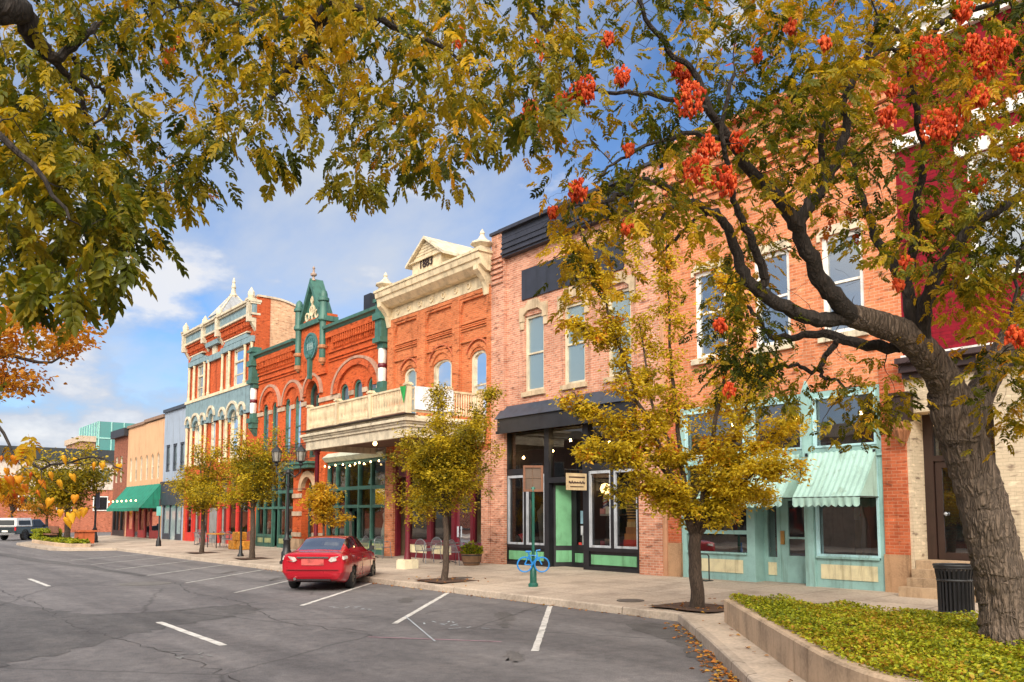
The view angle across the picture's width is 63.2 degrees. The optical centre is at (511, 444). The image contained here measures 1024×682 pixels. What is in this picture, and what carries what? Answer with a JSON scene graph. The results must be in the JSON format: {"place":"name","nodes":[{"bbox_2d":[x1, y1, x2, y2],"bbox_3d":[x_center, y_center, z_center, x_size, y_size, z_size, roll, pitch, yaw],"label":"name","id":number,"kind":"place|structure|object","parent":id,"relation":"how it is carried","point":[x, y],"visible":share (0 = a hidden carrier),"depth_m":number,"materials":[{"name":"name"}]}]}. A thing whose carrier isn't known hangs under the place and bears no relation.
{"place":"outdoors","nodes":[
{"label":"outdoors","id":0,"kind":"place"},
{"bbox_2d":[8,532,110,539],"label":"side road","id":1,"kind":"structure","parent":0,"point":[72,534],"depth_m":89.35,"materials":[{"name":"grey asphalt"}]},
{"bbox_2d":[0,473,31,517],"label":"maple tree","id":2,"kind":"object","parent":1,"relation":"on","point":[12,501],"visible":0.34,"depth_m":83.68,"materials":[{"name":"orange plant"}]},
{"bbox_2d":[16,486,70,523],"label":"maple tree","id":3,"kind":"object","parent":1,"relation":"on","point":[42,506],"visible":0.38,"depth_m":77.07,"materials":[{"name":"orange plant"}]},
{"bbox_2d":[21,542,115,547],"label":"pavement island","id":4,"kind":"structure","parent":0,"point":[50,546],"depth_m":50.32,"materials":[{"name":"concrete"}]},
{"bbox_2d":[32,539,90,546],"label":"planter bed","id":5,"kind":"object","parent":4,"relation":"on","point":[59,544],"visible":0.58,"depth_m":50.12,"materials":[{"name":"paint"}]},
{"bbox_2d":[30,528,62,539],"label":"hedge","id":6,"kind":"object","parent":5,"relation":"on","point":[38,532],"visible":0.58,"depth_m":57.37,"materials":[{"name":"green plant"}]},
{"bbox_2d":[43,526,58,536],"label":"bench","id":7,"kind":"object","parent":5,"relation":"on","point":[54,529],"visible":0.62,"depth_m":55.94,"materials":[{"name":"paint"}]},
{"bbox_2d":[33,535,90,543],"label":"grass","id":8,"kind":"structure","parent":5,"relation":"on","point":[69,540],"depth_m":50.84,"materials":[{"name":"green plant"}]},
{"bbox_2d":[17,437,124,537],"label":"spreading tree","id":9,"kind":"object","parent":5,"relation":"on","point":[62,497],"visible":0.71,"depth_m":54.22,"materials":[{"name":"yellow plant"}]},
{"bbox_2d":[72,530,96,543],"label":"orange pot","id":10,"kind":"object","parent":5,"relation":"on","point":[85,534],"visible":0.86,"depth_m":51.69,"materials":[{"name":"paint"}]},
{"bbox_2d":[64,421,133,449],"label":"office tower","id":11,"kind":"structure","parent":0,"point":[98,433],"depth_m":222.32,"materials":[{"name":"green glass"}]},
{"bbox_2d":[110,428,128,535],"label":"brick building","id":12,"kind":"structure","parent":0,"point":[120,436],"depth_m":70.44,"materials":[{"name":"brick"}]},
{"bbox_2d":[107,414,164,538],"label":"stucco building","id":13,"kind":"structure","parent":0,"point":[138,498],"depth_m":64.29,"materials":[{"name":"paint"}]},
{"bbox_2d":[160,403,190,539],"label":"stucco building","id":14,"kind":"structure","parent":0,"point":[173,461],"depth_m":59.10,"materials":[{"name":"paint"}]},
{"bbox_2d":[166,445,169,471],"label":"window","id":15,"kind":"structure","parent":14,"relation":"in","point":[168,446],"depth_m":60.48,"materials":[{"name":"glass"}]},
{"bbox_2d":[173,443,176,470],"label":"window","id":16,"kind":"structure","parent":14,"relation":"in","point":[175,445],"depth_m":59.23,"materials":[{"name":"glass"}]},
{"bbox_2d":[180,442,184,469],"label":"window","id":17,"kind":"structure","parent":14,"relation":"in","point":[182,443],"depth_m":57.99,"materials":[{"name":"glass"}]},
{"bbox_2d":[181,278,334,543],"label":"brick building","id":18,"kind":"structure","parent":0,"point":[225,337],"depth_m":51.63,"materials":[{"name":"paint"}]},
{"bbox_2d":[194,422,198,465],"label":"window","id":19,"kind":"structure","parent":18,"relation":"in","point":[196,428],"depth_m":55.59,"materials":[{"name":"paint"}]},
{"bbox_2d":[197,364,202,397],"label":"window","id":20,"kind":"structure","parent":18,"relation":"in","point":[200,368],"depth_m":55.70,"materials":[{"name":"paint"}]},
{"bbox_2d":[211,415,215,455],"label":"window","id":21,"kind":"structure","parent":18,"relation":"in","point":[213,426],"depth_m":53.14,"materials":[{"name":"paint"}]},
{"bbox_2d":[230,410,237,460],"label":"window","id":22,"kind":"structure","parent":18,"relation":"in","point":[234,422],"depth_m":50.39,"materials":[{"name":"glass"}]},
{"bbox_2d":[234,347,243,385],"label":"window","id":23,"kind":"structure","parent":18,"relation":"in","point":[239,353],"depth_m":50.31,"materials":[{"name":"paint"}]},
{"bbox_2d":[246,266,388,554],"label":"brick building","id":24,"kind":"structure","parent":0,"point":[325,355],"depth_m":41.63,"materials":[{"name":"brick"}]},
{"bbox_2d":[262,402,269,456],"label":"window","id":25,"kind":"structure","parent":24,"relation":"in","point":[266,417],"depth_m":46.56,"materials":[{"name":"paint"}]},
{"bbox_2d":[271,399,278,449],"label":"window","id":26,"kind":"structure","parent":24,"relation":"in","point":[275,414],"depth_m":45.61,"materials":[{"name":"glass"}]},
{"bbox_2d":[284,396,291,454],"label":"window","id":27,"kind":"structure","parent":24,"relation":"in","point":[289,402],"depth_m":44.25,"materials":[{"name":"glass"}]},
{"bbox_2d":[293,393,302,448],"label":"window","id":28,"kind":"structure","parent":24,"relation":"in","point":[298,409],"depth_m":43.29,"materials":[{"name":"glass"}]},
{"bbox_2d":[308,483,312,537],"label":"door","id":29,"kind":"structure","parent":24,"relation":"in","point":[310,529],"depth_m":41.90,"materials":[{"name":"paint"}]},
{"bbox_2d":[309,383,318,457],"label":"window","id":30,"kind":"structure","parent":24,"relation":"in","point":[314,392],"depth_m":42.28,"materials":[{"name":"glass"}]},
{"bbox_2d":[339,381,350,423],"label":"window","id":31,"kind":"structure","parent":24,"relation":"in","point":[346,387],"depth_m":39.33,"materials":[{"name":"paint"}]},
{"bbox_2d":[352,376,363,420],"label":"window","id":32,"kind":"structure","parent":24,"relation":"in","point":[360,383],"depth_m":38.31,"materials":[{"name":"paint"}]},
{"bbox_2d":[366,374,375,390],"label":"window","id":33,"kind":"structure","parent":24,"relation":"in","point":[371,386],"depth_m":37.42,"materials":[{"name":"paint"}]},
{"bbox_2d":[0,537,737,681],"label":"road","id":34,"kind":"structure","parent":0,"point":[577,645],"depth_m":13.96,"materials":[{"name":"grey asphalt"}]},
{"bbox_2d":[0,518,48,539],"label":"pickup truck","id":35,"kind":"object","parent":34,"relation":"on","point":[22,527],"visible":0.7,"depth_m":68.03,"materials":[{"name":"white paint"}]},
{"bbox_2d":[16,541,116,550],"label":"kerb","id":36,"kind":"structure","parent":34,"relation":"on","point":[66,549],"depth_m":47.90,"materials":[{"name":"concrete"}]},
{"bbox_2d":[0,553,147,575],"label":"road patch","id":37,"kind":"object","parent":34,"relation":"on","point":[24,558],"visible":1,"depth_m":34.94,"materials":[{"name":"grey asphalt"}]},
{"bbox_2d":[2,590,239,681],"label":"road crack","id":38,"kind":"object","parent":34,"relation":"on","point":[126,640],"visible":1,"depth_m":13.21,"materials":[{"name":"asphalt"}]},
{"bbox_2d":[0,601,262,666],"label":"road patch","id":39,"kind":"object","parent":34,"relation":"on","point":[27,632],"visible":1,"depth_m":15.20,"materials":[{"name":"grey asphalt"}]},
{"bbox_2d":[156,622,226,645],"bbox_3d":[-5.562,3.220,14.292,0.145,0.001,3.600,4,-6,-38],"label":"lane marking","id":40,"kind":"object","parent":34,"relation":"on","point":[193,634],"visible":1,"depth_m":14.04,"materials":[{"name":"paint"}]},
{"bbox_2d":[282,535,375,587],"bbox_3d":[-5.209,3.371,24.413,2.056,1.432,4.656,0,-5,2],"label":"parked car","id":41,"kind":"object","parent":34,"relation":"on","point":[348,561],"visible":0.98,"depth_m":22.46,"materials":[{"name":"red paint"}]},
{"bbox_2d":[302,583,371,604],"bbox_3d":[-4.442,3.848,21.654,0.122,0.001,6.197,0,-5,5],"label":"parking line","id":42,"kind":"object","parent":34,"relation":"on","point":[335,594],"visible":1,"depth_m":21.17,"materials":[{"name":"paint"}]},
{"bbox_2d":[117,548,680,620],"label":"kerb","id":43,"kind":"structure","parent":34,"relation":"on","point":[635,611],"depth_m":20.36,"materials":[{"name":"concrete"}]},
{"bbox_2d":[398,597,416,602],"bbox_3d":[-2.513,3.695,19.830,0.423,0.001,1.468,0,-5,0],"label":"oil stain","id":44,"kind":"object","parent":34,"relation":"on","point":[406,599],"visible":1,"depth_m":19.93,"materials":[{"name":"grey asphalt"}]},
{"bbox_2d":[392,593,448,623],"bbox_3d":[-1.925,3.582,18.531,0.123,0.001,6.197,0,-5,5],"label":"parking line","id":45,"kind":"object","parent":34,"relation":"on","point":[417,610],"visible":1,"depth_m":17.78,"materials":[{"name":"paint"}]},
{"bbox_2d":[493,612,516,621],"bbox_3d":[-0.133,3.414,16.537,0.462,0.001,1.669,0,-5,-3],"label":"oil stain","id":46,"kind":"object","parent":34,"relation":"on","point":[505,616],"visible":1,"depth_m":16.57,"materials":[{"name":"grey asphalt"}]},
{"bbox_2d":[502,651,525,662],"bbox_3d":[0.019,3.015,11.862,0.341,0.001,1.004,0,-5,-1],"label":"oil stain","id":47,"kind":"object","parent":34,"relation":"on","point":[514,656],"visible":1,"depth_m":11.86,"materials":[{"name":"grey asphalt"}]},
{"bbox_2d":[248,567,792,681],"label":"fallen leaves","id":48,"kind":"object","parent":34,"relation":"on","point":[714,660],"visible":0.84,"depth_m":11.67,"materials":[{"name":"orange plant"}]},
{"bbox_2d":[531,606,552,650],"bbox_3d":[0.592,3.316,15.408,0.123,0.001,6.197,0,-5,5],"label":"parking line","id":49,"kind":"object","parent":34,"relation":"on","point":[539,637],"visible":1,"depth_m":14.53,"materials":[{"name":"paint"}]},
{"bbox_2d":[626,623,721,673],"bbox_3d":[2.840,3.117,13.059,1.081,0.001,5.130,1,-5,-7],"label":"road patch","id":50,"kind":"object","parent":34,"relation":"on","point":[659,631],"visible":0.92,"depth_m":13.88,"materials":[{"name":"grey asphalt"}]},
{"bbox_2d":[678,613,765,681],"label":"kerb","id":51,"kind":"structure","parent":34,"relation":"on","point":[730,660],"depth_m":11.59,"materials":[{"name":"concrete"}]},
{"bbox_2d":[0,0,928,447],"label":"sky","id":52,"kind":"structure","parent":0,"point":[272,248],"materials":[{"name":"blue"}]},
{"bbox_2d":[71,535,978,618],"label":"pavement","id":53,"kind":"structure","parent":0,"point":[581,584],"depth_m":21.73,"materials":[{"name":"concrete"}]},
{"bbox_2d":[92,454,100,542],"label":"street lamp","id":54,"kind":"object","parent":53,"relation":"on","point":[96,536],"visible":0.4,"depth_m":56.97,"materials":[{"name":"metal"}]},
{"bbox_2d":[156,499,160,545],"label":"sign post","id":55,"kind":"object","parent":53,"relation":"on","point":[158,540],"visible":0.97,"depth_m":49.15,"materials":[{"name":"metal"}]},
{"bbox_2d":[207,533,229,547],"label":"picnic table","id":56,"kind":"object","parent":53,"relation":"on","point":[216,534],"visible":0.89,"depth_m":45.68,"materials":[{"name":"paint"}]},
{"bbox_2d":[228,540,236,549],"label":"hay bale","id":57,"kind":"object","parent":53,"relation":"on","point":[232,544],"visible":0.6,"depth_m":43.37,"materials":[{"name":"paint"}]},
{"bbox_2d":[232,532,246,540],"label":"hay bale","id":58,"kind":"object","parent":57,"relation":"on","point":[235,536],"visible":0.81,"depth_m":43.10,"materials":[{"name":"paint"}]},
{"bbox_2d":[237,505,243,555],"bbox_3d":[-12.148,3.855,37.377,0.266,2.320,0.280,4,-6,-39],"label":"street lamp","id":59,"kind":"object","parent":53,"relation":"on","point":[240,553],"visible":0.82,"depth_m":37.32,"materials":[{"name":"metal"}]},
{"bbox_2d":[236,541,249,549],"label":"hay bale","id":60,"kind":"object","parent":53,"relation":"on","point":[246,545],"visible":0.67,"depth_m":42.66,"materials":[{"name":"paint"}]},
{"bbox_2d":[236,557,271,558],"bbox_3d":[-11.013,4.820,35.370,1.370,0.001,1.556,4,-6,-39],"label":"tree pit","id":61,"kind":"object","parent":53,"relation":"on","point":[255,558],"visible":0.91,"depth_m":35.12,"materials":[{"name":"paint"}]},
{"bbox_2d":[185,422,298,557],"bbox_3d":[-11.249,1.960,35.832,4.474,5.949,3.840,-3,-6,30],"label":"pear tree","id":62,"kind":"object","parent":61,"relation":"on","point":[254,472],"visible":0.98,"depth_m":35.28,"materials":[{"name":"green plant"}]},
{"bbox_2d":[270,444,306,563],"bbox_3d":[-8.671,2.277,32.204,1.496,4.620,0.518,-2,-5,18],"label":"street lamp","id":63,"kind":"object","parent":53,"relation":"on","point":[276,452],"visible":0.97,"depth_m":32.16,"materials":[{"name":"metal"}]},
{"bbox_2d":[374,536,391,557],"bbox_3d":[-5.201,4.133,33.559,0.548,0.896,0.584,-4,-6,41],"label":"cafe chair","id":64,"kind":"object","parent":53,"relation":"on","point":[376,545],"visible":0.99,"depth_m":33.60,"materials":[{"name":"paint"}]},
{"bbox_2d":[415,539,434,563],"bbox_3d":[-3.196,3.878,30.430,0.584,0.896,0.548,-3,-6,31],"label":"cafe chair","id":65,"kind":"object","parent":53,"relation":"on","point":[421,543],"visible":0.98,"depth_m":30.30,"materials":[{"name":"paint"}]},
{"bbox_2d":[424,537,441,560],"bbox_3d":[-3.007,3.944,31.479,0.584,0.896,0.548,-3,-6,31],"label":"cafe chair","id":66,"kind":"object","parent":53,"relation":"on","point":[435,539],"visible":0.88,"depth_m":31.62,"materials":[{"name":"paint"}]},
{"bbox_2d":[415,578,480,582],"bbox_3d":[-1.867,3.816,23.486,1.369,0.001,1.516,4,-6,-39],"label":"tree pit","id":67,"kind":"object","parent":53,"relation":"on","point":[438,580],"visible":0.95,"depth_m":23.32,"materials":[{"name":"soil"}]},
{"bbox_2d":[381,379,506,579],"bbox_3d":[-1.693,1.049,23.947,3.769,5.762,3.596,4,-6,-39],"label":"pear tree","id":68,"kind":"object","parent":67,"relation":"on","point":[441,464],"visible":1,"depth_m":23.50,"materials":[{"name":"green plant"}]},
{"bbox_2d":[449,539,461,565],"bbox_3d":[-1.913,3.764,29.160,0.548,0.896,0.584,-3,-6,31],"label":"cafe chair","id":69,"kind":"object","parent":53,"relation":"on","point":[455,546],"visible":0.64,"depth_m":29.32,"materials":[{"name":"paint"}]},
{"bbox_2d":[460,540,483,565],"bbox_3d":[-1.406,3.746,28.926,0.841,0.873,0.870,4,-6,-39],"label":"flower barrel","id":70,"kind":"object","parent":53,"relation":"on","point":[471,553],"visible":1,"depth_m":28.69,"materials":[{"name":"paint"}]},
{"bbox_2d":[517,487,549,586],"bbox_3d":[0.553,2.372,21.475,0.846,2.576,0.252,0,-5,5],"label":"bike rack","id":71,"kind":"object","parent":53,"relation":"on","point":[533,569],"visible":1,"depth_m":21.35,"materials":[{"name":"metal"}]},
{"bbox_2d":[523,465,542,491],"bbox_3d":[0.547,0.879,21.603,0.520,0.680,0.100,0,-5,0],"label":"sign box","id":72,"kind":"object","parent":71,"relation":"attached to","point":[532,475],"visible":1,"depth_m":21.58,"materials":[{"name":"paint"}]},
{"bbox_2d":[617,599,643,601],"bbox_3d":[2.560,3.365,17.994,0.600,0.019,0.600,4,-6,-39],"label":"pavement cover","id":73,"kind":"object","parent":53,"relation":"on","point":[630,600],"visible":1,"depth_m":17.90,"materials":[{"name":"metal"}]},
{"bbox_2d":[650,602,723,611],"bbox_3d":[3.725,3.229,16.607,1.381,0.001,1.568,4,-6,-39],"label":"tree pit","id":74,"kind":"object","parent":53,"relation":"on","point":[712,607],"visible":0.52,"depth_m":16.45,"materials":[{"name":"soil"}]},
{"bbox_2d":[546,228,819,607],"bbox_3d":[3.476,-0.497,16.360,5.617,7.643,2.366,0,-5,-4],"label":"pear tree","id":75,"kind":"object","parent":74,"relation":"on","point":[726,491],"visible":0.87,"depth_m":16.17,"materials":[{"name":"yellow plant"}]},
{"bbox_2d":[701,553,713,580],"bbox_3d":[5.036,3.203,21.805,0.300,0.711,0.340,4,-6,-39],"label":"sidewalk stand","id":76,"kind":"object","parent":53,"relation":"on","point":[708,567],"visible":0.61,"depth_m":21.68,"materials":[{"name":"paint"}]},
{"bbox_2d":[932,563,975,614],"bbox_3d":[7.899,2.561,14.835,0.720,0.874,0.720,4,-6,-39],"label":"litter bin","id":77,"kind":"object","parent":53,"relation":"on","point":[955,589],"visible":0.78,"depth_m":14.62,"materials":[{"name":"metal"}]},
{"bbox_2d":[489,157,693,575],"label":"brick building","id":78,"kind":"structure","parent":0,"point":[535,360],"depth_m":27.72,"materials":[{"name":"brick"}]},
{"bbox_2d":[521,313,545,396],"bbox_3d":[0.785,-3.079,28.504,0.260,2.820,1.200,4,-6,-39],"label":"window","id":79,"kind":"structure","parent":78,"relation":"in","point":[534,323],"depth_m":28.63,"materials":[{"name":"paint"}]},
{"bbox_2d":[560,301,587,390],"bbox_3d":[2.037,-3.211,26.950,0.260,2.820,1.200,4,-6,-39],"label":"window","id":80,"kind":"structure","parent":78,"relation":"in","point":[574,355],"depth_m":27.06,"materials":[{"name":"paint"}]},
{"bbox_2d":[564,469,587,489],"bbox_3d":[2.000,1.083,25.781,1.000,0.644,0.061,4,-6,-39],"label":"shop sign","id":81,"kind":"object","parent":78,"relation":"attached to","point":[576,481],"visible":1,"depth_m":25.75,"materials":[{"name":"paint"}]},
{"bbox_2d":[571,490,582,567],"bbox_3d":[2.350,2.616,27.143,0.150,2.759,1.180,4,-6,-39],"label":"door","id":82,"kind":"structure","parent":78,"relation":"in","point":[576,557],"depth_m":27.45,"materials":[{"name":"paint"}]},
{"bbox_2d":[603,287,631,382],"bbox_3d":[3.289,-3.344,25.396,0.260,2.820,1.200,4,-6,-39],"label":"window","id":83,"kind":"structure","parent":78,"relation":"in","point":[619,305],"depth_m":25.48,"materials":[{"name":"paint"}]},
{"bbox_2d":[686,613,805,681],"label":"pavement corner","id":84,"kind":"object","parent":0,"point":[773,670],"visible":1,"depth_m":11.40,"materials":[{"name":"concrete"}]},
{"bbox_2d":[724,599,1023,681],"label":"planter bed","id":85,"kind":"object","parent":84,"relation":"on","point":[803,659],"visible":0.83,"depth_m":9.64,"materials":[{"name":"paint"}]},
{"bbox_2d":[497,0,1023,651],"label":"golden rain tree","id":86,"kind":"object","parent":85,"relation":"in","point":[959,410],"visible":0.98,"depth_m":8.57,"materials":[{"name":"green plant"}]},
{"bbox_2d":[728,592,1023,681],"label":"ground cover","id":87,"kind":"object","parent":85,"relation":"on","point":[875,622],"visible":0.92,"depth_m":9.47,"materials":[{"name":"green plant"}]},
{"bbox_2d":[660,52,966,592],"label":"brick building","id":88,"kind":"structure","parent":0,"point":[842,520],"depth_m":20.48,"materials":[{"name":"brick"}]},
{"bbox_2d":[691,260,726,365],"bbox_3d":[5.433,-3.626,22.740,0.260,2.810,1.250,4,-6,-39],"label":"window","id":89,"kind":"structure","parent":88,"relation":"in","point":[706,294],"depth_m":22.98,"materials":[{"name":"paint"}]},
{"bbox_2d":[749,239,794,354],"bbox_3d":[6.642,-3.753,21.241,0.260,2.810,1.250,4,-6,-39],"label":"window","id":90,"kind":"structure","parent":88,"relation":"in","point":[784,282],"depth_m":21.20,"materials":[{"name":"paint"}]},
{"bbox_2d":[780,496,805,583],"bbox_3d":[7.116,2.362,20.760,0.110,2.179,0.940,4,-6,-39],"label":"door","id":91,"kind":"structure","parent":88,"relation":"in","point":[793,567],"depth_m":20.96,"materials":[{"name":"paint"}]},
{"bbox_2d":[816,219,868,342],"bbox_3d":[7.844,-3.881,19.749,0.260,2.810,1.250,4,-6,-39],"label":"window","id":92,"kind":"structure","parent":88,"relation":"in","point":[856,290],"depth_m":19.80,"materials":[{"name":"paint"}]},
{"bbox_2d":[884,0,1023,601],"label":"painted building","id":93,"kind":"structure","parent":0,"point":[926,465],"depth_m":18.00,"materials":[{"name":"brick"}]},
{"bbox_2d":[935,458,995,560],"bbox_3d":[9.763,1.403,17.865,0.135,2.160,1.280,4,-6,-39],"label":"door","id":94,"kind":"structure","parent":93,"relation":"in","point":[939,465],"depth_m":18.29,"materials":[{"name":"paint"}]},
{"bbox_2d":[954,124,1023,278],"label":"window","id":95,"kind":"structure","parent":93,"relation":"in","point":[983,144],"depth_m":17.28,"materials":[{"name":"glass"}]},
{"label":"ground","id":96,"kind":"structure","parent":0,"visible":0},
{"bbox_2d":[0,445,113,531],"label":"long building","id":97,"kind":"structure","parent":96,"relation":"on","point":[103,520],"depth_m":101.06,"materials":[{"name":"pink brick"}]},
{"bbox_2d":[93,496,107,510],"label":"window","id":98,"kind":"structure","parent":97,"relation":"in","point":[103,499],"depth_m":102.71,"materials":[{"name":"glass"}]},
{"bbox_2d":[299,229,633,568],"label":"brick building","id":99,"kind":"structure","parent":96,"relation":"on","point":[434,308],"depth_m":32.39,"materials":[{"name":"brick"}]},
{"bbox_2d":[400,357,416,412],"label":"window","id":100,"kind":"structure","parent":99,"relation":"in","point":[411,375],"depth_m":34.82,"materials":[{"name":"paint"}]},
{"bbox_2d":[415,386,453,411],"bbox_3d":[-2.691,-1.569,28.905,1.600,0.800,0.015,4,-6,-39],"label":"banner","id":101,"kind":"object","parent":99,"relation":"attached to","point":[420,391],"visible":0.64,"depth_m":28.66,"materials":[{"name":"fabric"}]},
{"bbox_2d":[428,344,451,416],"bbox_3d":[-2.737,-2.365,32.845,0.260,3.195,1.713,4,-6,-39],"label":"window","id":102,"kind":"structure","parent":99,"relation":"in","point":[443,369],"depth_m":33.02,"materials":[{"name":"paint"}]},
{"bbox_2d":[456,492,470,560],"bbox_3d":[-1.786,3.054,31.219,0.150,2.579,1.050,4,-6,-39],"label":"door","id":103,"kind":"structure","parent":99,"relation":"in","point":[463,525],"depth_m":31.33,"materials":[{"name":"paint"}]},
{"bbox_2d":[466,338,485,417],"bbox_3d":[-1.203,-2.452,30.935,0.260,3.045,1.441,4,-6,-39],"label":"window","id":104,"kind":"structure","parent":99,"relation":"in","point":[479,358],"depth_m":31.15,"materials":[{"name":"paint"}]},
{"label":"pavement opposite","id":105,"kind":"structure","parent":0,"visible":0},
{"bbox_2d":[0,295,108,407],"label":"maple tree","id":106,"kind":"object","parent":105,"relation":"on","point":[9,344],"visible":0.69,"depth_m":12.66,"materials":[{"name":"orange plant"}]},
{"bbox_3d":[-1.248,1.661,-0.826,2.400,0.450,10.500,4,-6,-39],"label":"planter bed","id":107,"kind":"object","parent":105,"relation":"on","visible":0},
{"bbox_2d":[0,0,609,528],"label":"golden rain tree","id":108,"kind":"object","parent":107,"relation":"in","point":[56,176],"visible":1,"depth_m":6.04,"materials":[{"name":"green plant"}]},
{"label":"tree pit","id":109,"kind":"structure","parent":0,"visible":0},
{"bbox_2d":[162,433,236,552],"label":"pear tree","id":110,"kind":"object","parent":109,"relation":"on","point":[182,488],"visible":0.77,"depth_m":40.76,"materials":[{"name":"yellow plant"}]},
{"label":"tree pit","id":111,"kind":"structure","parent":0,"visible":0},
{"bbox_2d":[295,480,355,535],"bbox_3d":[-6.695,2.853,29.913,2.094,3.159,1.480,4,-6,-39],"label":"pear tree","id":112,"kind":"object","parent":111,"relation":"on","point":[322,504],"visible":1,"depth_m":29.79,"materials":[{"name":"yellow plant"}]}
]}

